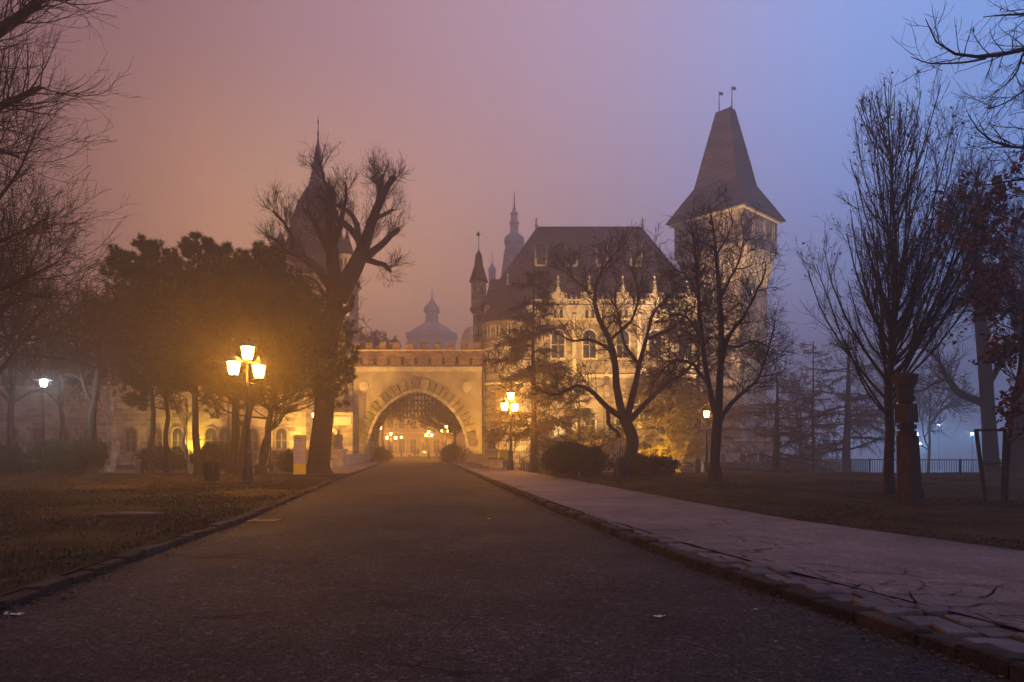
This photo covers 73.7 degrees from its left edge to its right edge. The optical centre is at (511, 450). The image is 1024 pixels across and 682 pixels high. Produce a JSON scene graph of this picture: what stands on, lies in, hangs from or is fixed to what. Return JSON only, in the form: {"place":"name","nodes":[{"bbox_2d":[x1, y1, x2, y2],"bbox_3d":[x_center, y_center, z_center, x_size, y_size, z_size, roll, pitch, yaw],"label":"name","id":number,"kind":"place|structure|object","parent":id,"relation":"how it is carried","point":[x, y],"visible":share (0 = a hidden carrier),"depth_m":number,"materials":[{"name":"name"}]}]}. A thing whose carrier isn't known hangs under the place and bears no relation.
{"place":"outdoors","nodes":[
{"label":"outdoors","id":0,"kind":"place"},
{"bbox_2d":[0,473,345,595],"bbox_3d":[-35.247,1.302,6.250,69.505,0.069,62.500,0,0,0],"label":"grass","id":1,"kind":"structure","parent":0,"point":[42,546],"depth_m":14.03,"materials":[{"name":"green plant"}]},
{"bbox_2d":[0,432,39,474],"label":"evergreen bush","id":2,"kind":"object","parent":1,"relation":"on","point":[8,458],"visible":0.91,"depth_m":35.95,"materials":[{"name":"green plant"}]},
{"bbox_2d":[35,378,52,476],"bbox_3d":[-22.639,-1.074,33.000,0.760,4.848,0.760,0,0,0],"label":"park light","id":3,"kind":"object","parent":1,"relation":"on","point":[43,446],"visible":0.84,"depth_m":32.97,"materials":[{"name":"paint"}]},
{"bbox_2d":[19,424,109,475],"bbox_3d":[-23.115,-0.003,35.383,4.915,2.881,3.594,0,0,0],"label":"evergreen bush","id":4,"kind":"object","parent":1,"relation":"on","point":[74,454],"visible":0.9,"depth_m":34.92,"materials":[{"name":"green plant"}]},
{"bbox_2d":[0,192,133,473],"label":"bare tree","id":5,"kind":"object","parent":1,"relation":"on","point":[11,400],"visible":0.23,"depth_m":36.82,"materials":[{"name":"brown plant"}]},
{"bbox_2d":[0,0,148,360],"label":"twiggy tree","id":6,"kind":"object","parent":1,"relation":"on","point":[13,21],"visible":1,"depth_m":17.19,"materials":[{"name":"brown plant"}]},
{"bbox_2d":[0,245,186,475],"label":"bare tree","id":7,"kind":"object","parent":1,"relation":"on","point":[91,468],"visible":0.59,"depth_m":34.90,"materials":[{"name":"brown plant"}]},
{"bbox_2d":[0,163,187,400],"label":"bare tree","id":8,"kind":"object","parent":1,"relation":"on","point":[16,330],"visible":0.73,"depth_m":27.84,"materials":[{"name":"brown plant"}]},
{"bbox_2d":[71,231,192,473],"bbox_3d":[-19.879,-5.177,36.869,6.673,13.194,6.102,0,0,0],"label":"pine tree","id":9,"kind":"object","parent":1,"relation":"on","point":[151,249],"visible":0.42,"depth_m":35.93,"materials":[{"name":"green plant"}]},
{"bbox_2d":[104,511,164,516],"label":"concrete slab","id":10,"kind":"structure","parent":1,"relation":"on","point":[132,514],"depth_m":13.31,"materials":[{"name":"grey concrete"}]},
{"bbox_2d":[0,475,320,581],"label":"fallen leaves","id":11,"kind":"object","parent":1,"relation":"on","point":[5,579],"visible":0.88,"depth_m":12.22,"materials":[{"name":"brown plant"}]},
{"bbox_2d":[123,229,240,474],"bbox_3d":[-16.647,-5.075,35.732,6.037,12.990,7.193,0,0,0],"label":"pine tree","id":12,"kind":"object","parent":1,"relation":"on","point":[191,248],"visible":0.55,"depth_m":34.57,"materials":[{"name":"green plant"}]},
{"bbox_2d":[202,449,220,490],"bbox_3d":[-9.683,0.646,22.028,0.550,1.388,0.550,0,0,0],"label":"litter bin","id":13,"kind":"object","parent":1,"relation":"on","point":[211,470],"visible":0.96,"depth_m":21.86,"materials":[{"name":"metal"}]},
{"bbox_2d":[225,337,266,484],"bbox_3d":[-9.999,-1.470,25.783,0.647,5.601,1.895,0,0,23],"label":"street lamp","id":14,"kind":"object","parent":1,"relation":"on","point":[247,475],"visible":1,"depth_m":25.69,"materials":[{"name":"metal"}]},
{"bbox_2d":[183,240,325,474],"bbox_3d":[-13.221,-4.643,35.255,6.414,12.126,6.170,0,0,-33],"label":"pine tree","id":15,"kind":"object","parent":1,"relation":"on","point":[251,278],"visible":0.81,"depth_m":33.80,"materials":[{"name":"green plant"}]},
{"bbox_2d":[227,367,308,474],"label":"bare tree","id":16,"kind":"object","parent":1,"relation":"on","point":[261,466],"visible":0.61,"depth_m":36.02,"materials":[{"name":"brown plant"}]},
{"bbox_2d":[293,435,305,473],"bbox_3d":[-11.513,0.249,37.070,0.659,2.162,0.148,0,0,0],"label":"information sign","id":17,"kind":"object","parent":1,"relation":"on","point":[299,454],"visible":1,"depth_m":37.00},
{"bbox_2d":[82,462,378,472],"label":"sidewalk","id":18,"kind":"structure","parent":0,"point":[349,468],"depth_m":42.89,"materials":[{"name":"concrete"}]},
{"bbox_2d":[331,430,347,466],"bbox_3d":[-14.477,-0.010,57.000,1.250,3.419,1.250,0,0,0],"label":"stone statue","id":19,"kind":"object","parent":18,"relation":"on","point":[338,453],"visible":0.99,"depth_m":56.50,"materials":[{"name":"grey stone"}]},
{"bbox_2d":[346,453,367,464],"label":"bridge parapet","id":20,"kind":"structure","parent":18,"relation":"on","point":[351,459],"depth_m":63.92,"materials":[{"name":"stone"}]},
{"bbox_2d":[406,295,457,401],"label":"baroque dome","id":21,"kind":"structure","parent":0,"point":[431,330],"depth_m":255.46,"materials":[{"name":"stone"}]},
{"bbox_2d":[1,457,867,471],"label":"castle island ground","id":22,"kind":"structure","parent":0,"point":[124,467],"depth_m":79.72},
{"bbox_2d":[0,346,314,464],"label":"castle wing","id":23,"kind":"structure","parent":22,"relation":"on","point":[133,427],"depth_m":66.50,"materials":[{"name":"beige stone"}]},
{"bbox_2d":[30,426,45,452],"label":"window","id":24,"kind":"structure","parent":23,"relation":"in","point":[38,430],"depth_m":66.49,"materials":[{"name":"glass"}]},
{"bbox_2d":[122,426,138,452],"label":"window","id":25,"kind":"structure","parent":23,"relation":"in","point":[130,434],"depth_m":66.47,"materials":[{"name":"glass"}]},
{"bbox_2d":[149,426,163,452],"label":"window","id":26,"kind":"structure","parent":23,"relation":"in","point":[159,431],"depth_m":66.49,"materials":[{"name":"glass"}]},
{"bbox_2d":[170,426,182,451],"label":"window","id":27,"kind":"structure","parent":23,"relation":"in","point":[176,433],"depth_m":66.49,"materials":[{"name":"glass"}]},
{"bbox_2d":[203,426,217,448],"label":"window","id":28,"kind":"structure","parent":23,"relation":"in","point":[210,431],"depth_m":66.49,"materials":[{"name":"glass"}]},
{"bbox_2d":[217,426,230,452],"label":"window","id":29,"kind":"structure","parent":23,"relation":"in","point":[222,432],"depth_m":66.49,"materials":[{"name":"glass"}]},
{"bbox_2d":[250,426,259,452],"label":"window","id":30,"kind":"structure","parent":23,"relation":"in","point":[254,431],"depth_m":66.49,"materials":[{"name":"glass"}]},
{"bbox_2d":[274,426,288,448],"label":"window","id":31,"kind":"structure","parent":23,"relation":"in","point":[281,433],"depth_m":66.49,"materials":[{"name":"glass"}]},
{"bbox_2d":[271,120,361,453],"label":"spired tower","id":32,"kind":"structure","parent":22,"relation":"on","point":[344,421],"depth_m":74.26,"materials":[{"name":"stone"}]},
{"bbox_2d":[359,314,392,349],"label":"bare tree","id":33,"kind":"object","parent":22,"relation":"on","point":[374,339],"visible":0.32,"depth_m":89.53,"materials":[{"name":"brown plant"}]},
{"bbox_2d":[373,445,392,461],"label":"evergreen bush","id":34,"kind":"object","parent":22,"relation":"on","point":[381,454],"visible":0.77,"depth_m":78.07,"materials":[{"name":"green plant"}]},
{"bbox_2d":[370,332,400,447],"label":"pine tree","id":35,"kind":"object","parent":22,"relation":"on","point":[395,340],"visible":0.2,"depth_m":99.28,"materials":[{"name":"green plant"}]},
{"bbox_2d":[377,397,420,444],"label":"pine tree","id":36,"kind":"object","parent":22,"relation":"on","point":[390,417],"visible":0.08,"depth_m":88.48,"materials":[{"name":"green plant"}]},
{"bbox_2d":[348,343,483,461],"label":"castle gate","id":37,"kind":"structure","parent":22,"relation":"on","point":[386,382],"depth_m":74.94,"materials":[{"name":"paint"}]},
{"bbox_2d":[379,402,460,456],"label":"courtyard building","id":38,"kind":"structure","parent":22,"relation":"on","point":[412,439],"depth_m":149.99,"materials":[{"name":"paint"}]},
{"bbox_2d":[409,438,417,453],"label":"window","id":39,"kind":"structure","parent":38,"relation":"in","point":[413,442],"depth_m":149.94,"materials":[{"name":"glass"}]},
{"bbox_2d":[420,438,427,453],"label":"window","id":40,"kind":"structure","parent":38,"relation":"in","point":[424,441],"depth_m":149.97,"materials":[{"name":"glass"}]},
{"bbox_2d":[432,438,440,453],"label":"window","id":41,"kind":"structure","parent":38,"relation":"in","point":[436,442],"depth_m":149.94,"materials":[{"name":"glass"}]},
{"bbox_2d":[408,396,462,460],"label":"pine tree","id":42,"kind":"object","parent":22,"relation":"on","point":[442,419],"visible":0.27,"depth_m":86.51,"materials":[{"name":"green plant"}]},
{"bbox_2d":[434,437,465,461],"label":"evergreen bush","id":43,"kind":"object","parent":22,"relation":"on","point":[450,452],"visible":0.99,"depth_m":78.42,"materials":[{"name":"green plant"}]},
{"bbox_2d":[461,326,472,457],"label":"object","id":44,"kind":"structure","parent":22,"relation":"on","point":[467,336],"depth_m":128.23,"materials":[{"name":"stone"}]},
{"bbox_2d":[469,232,487,349],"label":"stair turret","id":45,"kind":"object","parent":22,"relation":"on","point":[478,280],"visible":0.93,"depth_m":83.32,"materials":[{"name":"stone"}]},
{"bbox_2d":[477,272,537,470],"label":"round tower","id":46,"kind":"structure","parent":22,"relation":"on","point":[495,313],"depth_m":74.69,"materials":[{"name":"stone"}]},
{"bbox_2d":[501,192,523,275],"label":"domed spire","id":47,"kind":"structure","parent":22,"relation":"on","point":[513,241],"depth_m":165.27,"materials":[{"name":"stone"}]},
{"bbox_2d":[481,217,701,461],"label":"palace wing","id":48,"kind":"structure","parent":22,"relation":"on","point":[532,251],"depth_m":82.00,"materials":[{"name":"beige stone"}]},
{"bbox_2d":[550,329,566,359],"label":"window","id":49,"kind":"structure","parent":48,"relation":"in","point":[562,347],"depth_m":81.98,"materials":[{"name":"glass"}]},
{"bbox_2d":[581,328,597,359],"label":"window","id":50,"kind":"structure","parent":48,"relation":"in","point":[585,344],"depth_m":81.98,"materials":[{"name":"glass"}]},
{"bbox_2d":[615,329,630,359],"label":"window","id":51,"kind":"structure","parent":48,"relation":"in","point":[627,337],"depth_m":81.98,"materials":[{"name":"glass"}]},
{"bbox_2d":[665,87,785,438],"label":"square tower","id":52,"kind":"structure","parent":22,"relation":"on","point":[725,158],"depth_m":90.05,"materials":[{"name":"stone"}]},
{"bbox_2d":[702,439,784,461],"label":"tower forework","id":53,"kind":"structure","parent":22,"relation":"on","point":[747,444],"depth_m":82.50,"materials":[{"name":"stone"}]},
{"bbox_2d":[767,362,872,459],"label":"hazy tree","id":54,"kind":"object","parent":22,"relation":"on","point":[793,399],"visible":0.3,"depth_m":94.83,"materials":[{"name":"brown plant"}]},
{"bbox_2d":[0,456,1011,681],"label":"road","id":55,"kind":"structure","parent":0,"point":[420,590],"depth_m":5.88,"materials":[{"name":"grey asphalt"}]},
{"bbox_2d":[0,482,337,625],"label":"gutter debris","id":56,"kind":"object","parent":55,"relation":"on","point":[72,585],"visible":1,"depth_m":7.49,"materials":[{"name":"brown plant"}]},
{"bbox_2d":[195,505,544,681],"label":"road cracks","id":57,"kind":"object","parent":55,"relation":"on","point":[390,663],"visible":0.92,"depth_m":5.67,"materials":[{"name":"black asphalt"}]},
{"bbox_2d":[16,488,994,681],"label":"fallen leaves","id":58,"kind":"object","parent":55,"relation":"on","point":[460,603],"depth_m":5.19,"materials":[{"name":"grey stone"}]},
{"bbox_2d":[483,481,1009,680],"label":"gutter debris","id":59,"kind":"object","parent":55,"relation":"on","point":[915,657],"visible":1,"depth_m":5.82,"materials":[{"name":"brown plant"}]},
{"bbox_2d":[0,463,1023,646],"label":"ground","id":60,"kind":"structure","parent":0,"point":[955,613],"depth_m":12.30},
{"bbox_2d":[0,262,122,468],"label":"bare tree","id":61,"kind":"object","parent":60,"relation":"on","point":[62,423],"visible":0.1,"depth_m":43.85,"materials":[{"name":"brown plant"}]},
{"bbox_2d":[35,268,141,471],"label":"plane tree","id":62,"kind":"object","parent":60,"relation":"on","point":[112,464],"visible":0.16,"depth_m":40.89,"materials":[{"name":"brown plant"}]},
{"bbox_2d":[131,454,143,473],"bbox_3d":[-20.724,0.806,37.900,0.700,1.189,0.260,0,0,0],"label":"litter bin","id":63,"kind":"object","parent":60,"relation":"on","point":[139,467],"visible":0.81,"depth_m":37.81,"materials":[{"name":"metal"}]},
{"bbox_2d":[94,269,191,473],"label":"pine tree","id":64,"kind":"object","parent":60,"relation":"on","point":[141,401],"visible":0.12,"depth_m":37.29,"materials":[{"name":"green plant"}]},
{"bbox_2d":[132,439,206,470],"bbox_3d":[-20.435,0.293,42.180,5.445,2.245,3.396,0,0,0],"label":"evergreen bush","id":65,"kind":"object","parent":60,"relation":"on","point":[158,461],"visible":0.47,"depth_m":41.66,"materials":[{"name":"green plant"}]},
{"bbox_2d":[145,382,202,473],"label":"bare tree","id":66,"kind":"object","parent":60,"relation":"on","point":[172,400],"visible":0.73,"depth_m":38.86,"materials":[{"name":"brown plant"}]},
{"bbox_2d":[0,462,380,613],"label":"kerb bed","id":67,"kind":"object","parent":60,"relation":"on","point":[36,591],"visible":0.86,"depth_m":8.36,"materials":[{"name":"grey concrete"}]},
{"bbox_2d":[183,429,238,473],"bbox_3d":[-17.464,0.036,40.805,3.778,2.772,3.695,0,0,0],"label":"evergreen bush","id":68,"kind":"object","parent":60,"relation":"on","point":[206,452],"visible":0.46,"depth_m":40.62,"materials":[{"name":"green plant"}]},
{"bbox_2d":[180,255,270,473],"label":"pine tree","id":69,"kind":"object","parent":60,"relation":"on","point":[233,449],"visible":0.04,"depth_m":37.80,"materials":[{"name":"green plant"}]},
{"bbox_2d":[157,267,361,474],"bbox_3d":[-12.953,-4.135,36.151,10.558,11.109,8.164,0,0,-27],"label":"pine tree","id":70,"kind":"object","parent":60,"relation":"on","point":[309,353],"visible":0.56,"depth_m":35.12,"materials":[{"name":"green plant"}]},
{"bbox_2d":[251,444,289,470],"bbox_3d":[-14.913,0.433,42.335,4.030,2.692,3.708,0,0,0],"label":"bare bush","id":71,"kind":"object","parent":60,"relation":"on","point":[268,462],"visible":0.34,"depth_m":41.93,"materials":[{"name":"brown plant"}]},
{"bbox_2d":[268,443,306,473],"bbox_3d":[-13.046,0.590,40.068,2.192,2.411,2.939,0,0,-33],"label":"evergreen bush","id":72,"kind":"object","parent":60,"relation":"on","point":[287,460],"visible":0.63,"depth_m":39.66,"materials":[{"name":"green plant"}]},
{"bbox_2d":[250,133,415,473],"bbox_3d":[-10.136,-8.235,37.978,10.055,19.270,5.412,0,0,0],"label":"pollarded tree","id":73,"kind":"object","parent":60,"relation":"on","point":[337,283],"visible":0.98,"depth_m":37.64,"materials":[{"name":"brown plant"}]},
{"bbox_2d":[488,458,503,467],"bbox_3d":[-1.160,0.975,49.500,1.100,0.851,0.600,0,0,0],"label":"stone bench","id":74,"kind":"object","parent":60,"relation":"on","point":[495,462],"visible":0.82,"depth_m":49.26,"materials":[{"name":"grey stone"}]},
{"bbox_2d":[513,444,550,472],"bbox_3d":[1.637,0.612,45.021,3.567,2.017,2.667,0,0,-23],"label":"bare bush","id":75,"kind":"object","parent":60,"relation":"on","point":[523,466],"visible":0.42,"depth_m":44.97,"materials":[{"name":"brown plant"}]},
{"bbox_2d":[478,267,599,471],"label":"swamp cypress","id":76,"kind":"object","parent":60,"relation":"on","point":[535,428],"visible":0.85,"depth_m":46.72,"materials":[{"name":"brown plant"}]},
{"bbox_2d":[448,462,1023,681],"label":"kerb bed","id":77,"kind":"object","parent":60,"relation":"on","point":[991,658],"visible":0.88,"depth_m":5.79,"materials":[{"name":"grey concrete"}]},
{"bbox_2d":[552,503,1023,666],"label":"pavement bed","id":78,"kind":"object","parent":60,"relation":"on","point":[936,619],"visible":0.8,"depth_m":5.73,"materials":[{"name":"grey concrete"}]},
{"bbox_2d":[876,138,1023,471],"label":"hazy tree","id":79,"kind":"object","parent":60,"relation":"on","point":[985,400],"visible":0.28,"depth_m":41.79,"materials":[{"name":"brown plant"}]},
{"bbox_2d":[0,0,1023,452],"label":"sky","id":80,"kind":"structure","parent":0,"point":[591,112],"materials":[{"name":"purple"}]},
{"bbox_2d":[451,462,1023,629],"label":"sidewalk","id":81,"kind":"structure","parent":0,"point":[924,561],"depth_m":8.91,"materials":[{"name":"concrete"}]},
{"bbox_2d":[469,453,484,464],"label":"bridge parapet","id":82,"kind":"structure","parent":81,"relation":"on","point":[476,458],"depth_m":64.90,"materials":[{"name":"stone"}]},
{"bbox_2d":[483,429,498,466],"bbox_3d":[-1.583,-0.010,52.800,1.250,3.419,1.250,0,0,0],"label":"stone statue","id":83,"kind":"object","parent":81,"relation":"on","point":[491,450],"visible":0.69,"depth_m":52.30,"materials":[{"name":"grey stone"}]},
{"bbox_2d":[500,387,518,469],"bbox_3d":[-0.129,-1.385,44.718,0.611,5.471,1.716,0,0,38],"label":"street lamp","id":84,"kind":"object","parent":81,"relation":"on","point":[510,456],"visible":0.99,"depth_m":44.66,"materials":[{"name":"metal"}]},
{"bbox_2d":[583,496,1023,615],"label":"pavement cracks","id":85,"kind":"object","parent":81,"relation":"on","point":[992,592],"visible":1,"depth_m":6.40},
{"bbox_2d":[531,472,1023,550],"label":"grass","id":86,"kind":"structure","parent":0,"point":[1011,515],"depth_m":18.06,"materials":[{"name":"green plant"}]},
{"bbox_2d":[531,428,627,477],"bbox_3d":[3.189,0.254,32.602,4.554,2.700,4.064,0,0,0],"label":"evergreen bush","id":87,"kind":"object","parent":86,"relation":"on","point":[571,457],"visible":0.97,"depth_m":32.25,"materials":[{"name":"green plant"}]},
{"bbox_2d":[615,449,628,482],"bbox_3d":[4.154,0.646,25.769,0.550,1.388,0.550,0,0,0],"label":"litter bin","id":88,"kind":"object","parent":86,"relation":"on","point":[622,468],"visible":0.98,"depth_m":25.59,"materials":[{"name":"metal"}]},
{"bbox_2d":[519,220,733,474],"bbox_3d":[6.073,-5.085,34.392,11.541,13.011,6.415,0,0,0],"label":"gnarled tree","id":89,"kind":"object","parent":86,"relation":"on","point":[624,416],"visible":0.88,"depth_m":34.39,"materials":[{"name":"brown plant"}]},
{"bbox_2d":[612,445,680,476],"bbox_3d":[6.650,0.574,33.455,3.467,1.724,2.679,0,0,0],"label":"evergreen bush","id":90,"kind":"object","parent":86,"relation":"on","point":[653,464],"visible":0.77,"depth_m":33.24,"materials":[{"name":"green plant"}]},
{"bbox_2d":[703,407,709,471],"bbox_3d":[11.111,-0.269,39.000,0.499,4.439,0.499,0,0,22],"label":"street lamp","id":91,"kind":"object","parent":86,"relation":"on","point":[706,463],"visible":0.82,"depth_m":38.93,"materials":[{"name":"metal"}]},
{"bbox_2d":[626,179,812,480],"bbox_3d":[8.856,-4.732,28.268,7.957,12.264,6.384,0,0,0],"label":"multi stemmed tree","id":92,"kind":"object","parent":86,"relation":"on","point":[723,346],"visible":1,"depth_m":27.86,"materials":[{"name":"brown plant"}]},
{"bbox_2d":[785,58,1022,494],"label":"fastigiate tree","id":93,"kind":"object","parent":86,"relation":"on","point":[896,326],"visible":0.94,"depth_m":19.18,"materials":[{"name":"brown plant"}]},
{"bbox_2d":[890,373,924,505],"bbox_3d":[9.191,-0.231,15.887,0.556,3.081,0.466,0,0,-18],"label":"carved post","id":94,"kind":"object","parent":86,"relation":"on","point":[910,491],"visible":0.98,"depth_m":15.74,"materials":[{"name":"brown wood"}]},
{"bbox_2d":[825,459,1001,472],"bbox_3d":[25.630,1.150,39.050,14.790,1.300,0.078,0,0,7],"label":"railing","id":95,"kind":"object","parent":86,"relation":"on","point":[960,465],"visible":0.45,"depth_m":39.24,"materials":[{"name":"metal"}]},
{"bbox_2d":[891,0,1023,206],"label":"overhanging tree","id":96,"kind":"object","parent":86,"relation":"on","point":[1002,53],"visible":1,"depth_m":10.04,"materials":[{"name":"brown plant"}]},
{"bbox_2d":[905,205,1023,472],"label":"hazy tree","id":97,"kind":"object","parent":86,"relation":"on","point":[1017,457],"visible":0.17,"depth_m":37.91,"materials":[{"name":"brown plant"}]},
{"bbox_2d":[914,79,1023,502],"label":"young oak","id":98,"kind":"object","parent":86,"relation":"on","point":[1007,346],"visible":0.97,"depth_m":16.74,"materials":[{"name":"brown plant"}]},
{"bbox_2d":[974,429,1006,502],"bbox_3d":[11.641,0.417,16.629,0.736,1.877,0.215,0,0,7],"label":"stake frame","id":99,"kind":"object","parent":86,"relation":"on","point":[1003,466],"visible":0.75,"depth_m":16.57,"materials":[{"name":"brown wood"}]},
{"bbox_2d":[784,453,1001,472],"bbox_3d":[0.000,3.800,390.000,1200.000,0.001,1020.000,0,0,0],"label":"lake","id":100,"kind":"structure","parent":0,"point":[922,455],"depth_m":250.01,"materials":[{"name":"blue liquid"}]},
{"bbox_2d":[541,386,621,457],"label":"swamp cypress","id":101,"kind":"object","parent":100,"relation":"on","point":[584,429],"visible":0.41,"depth_m":61.98,"materials":[{"name":"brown plant"}]},
{"bbox_2d":[601,316,740,472],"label":"swamp cypress","id":102,"kind":"object","parent":100,"relation":"on","point":[673,447],"visible":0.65,"depth_m":55.20,"materials":[{"name":"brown plant"}]},
{"bbox_2d":[637,228,773,471],"bbox_3d":[15.847,-7.640,58.690,12.661,23.121,11.585,0,0,0],"label":"swamp cypress","id":103,"kind":"object","parent":100,"relation":"on","point":[726,418],"visible":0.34,"depth_m":57.39,"materials":[{"name":"brown plant"}]},
{"bbox_2d":[720,375,847,471],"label":"swamp cypress","id":104,"kind":"object","parent":100,"relation":"on","point":[775,434],"visible":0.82,"depth_m":46.39,"materials":[{"name":"brown plant"}]},
{"bbox_2d":[764,341,842,471],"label":"swamp cypress","id":105,"kind":"object","parent":100,"relation":"on","point":[813,402],"visible":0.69,"depth_m":51.87,"materials":[{"name":"brown plant"}]},
{"bbox_2d":[774,327,939,471],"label":"swamp cypress","id":106,"kind":"object","parent":100,"relation":"on","point":[847,397],"visible":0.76,"depth_m":55.96,"materials":[{"name":"brown plant"}]},
{"bbox_2d":[819,326,944,472],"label":"hazy tree","id":107,"kind":"object","parent":100,"relation":"on","point":[869,375],"visible":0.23,"depth_m":100.36,"materials":[{"name":"brown plant"}]},
{"bbox_2d":[895,361,980,472],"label":"hazy tree","id":108,"kind":"object","parent":100,"relation":"on","point":[957,403],"visible":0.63,"depth_m":74.60,"materials":[{"name":"brown plant"}]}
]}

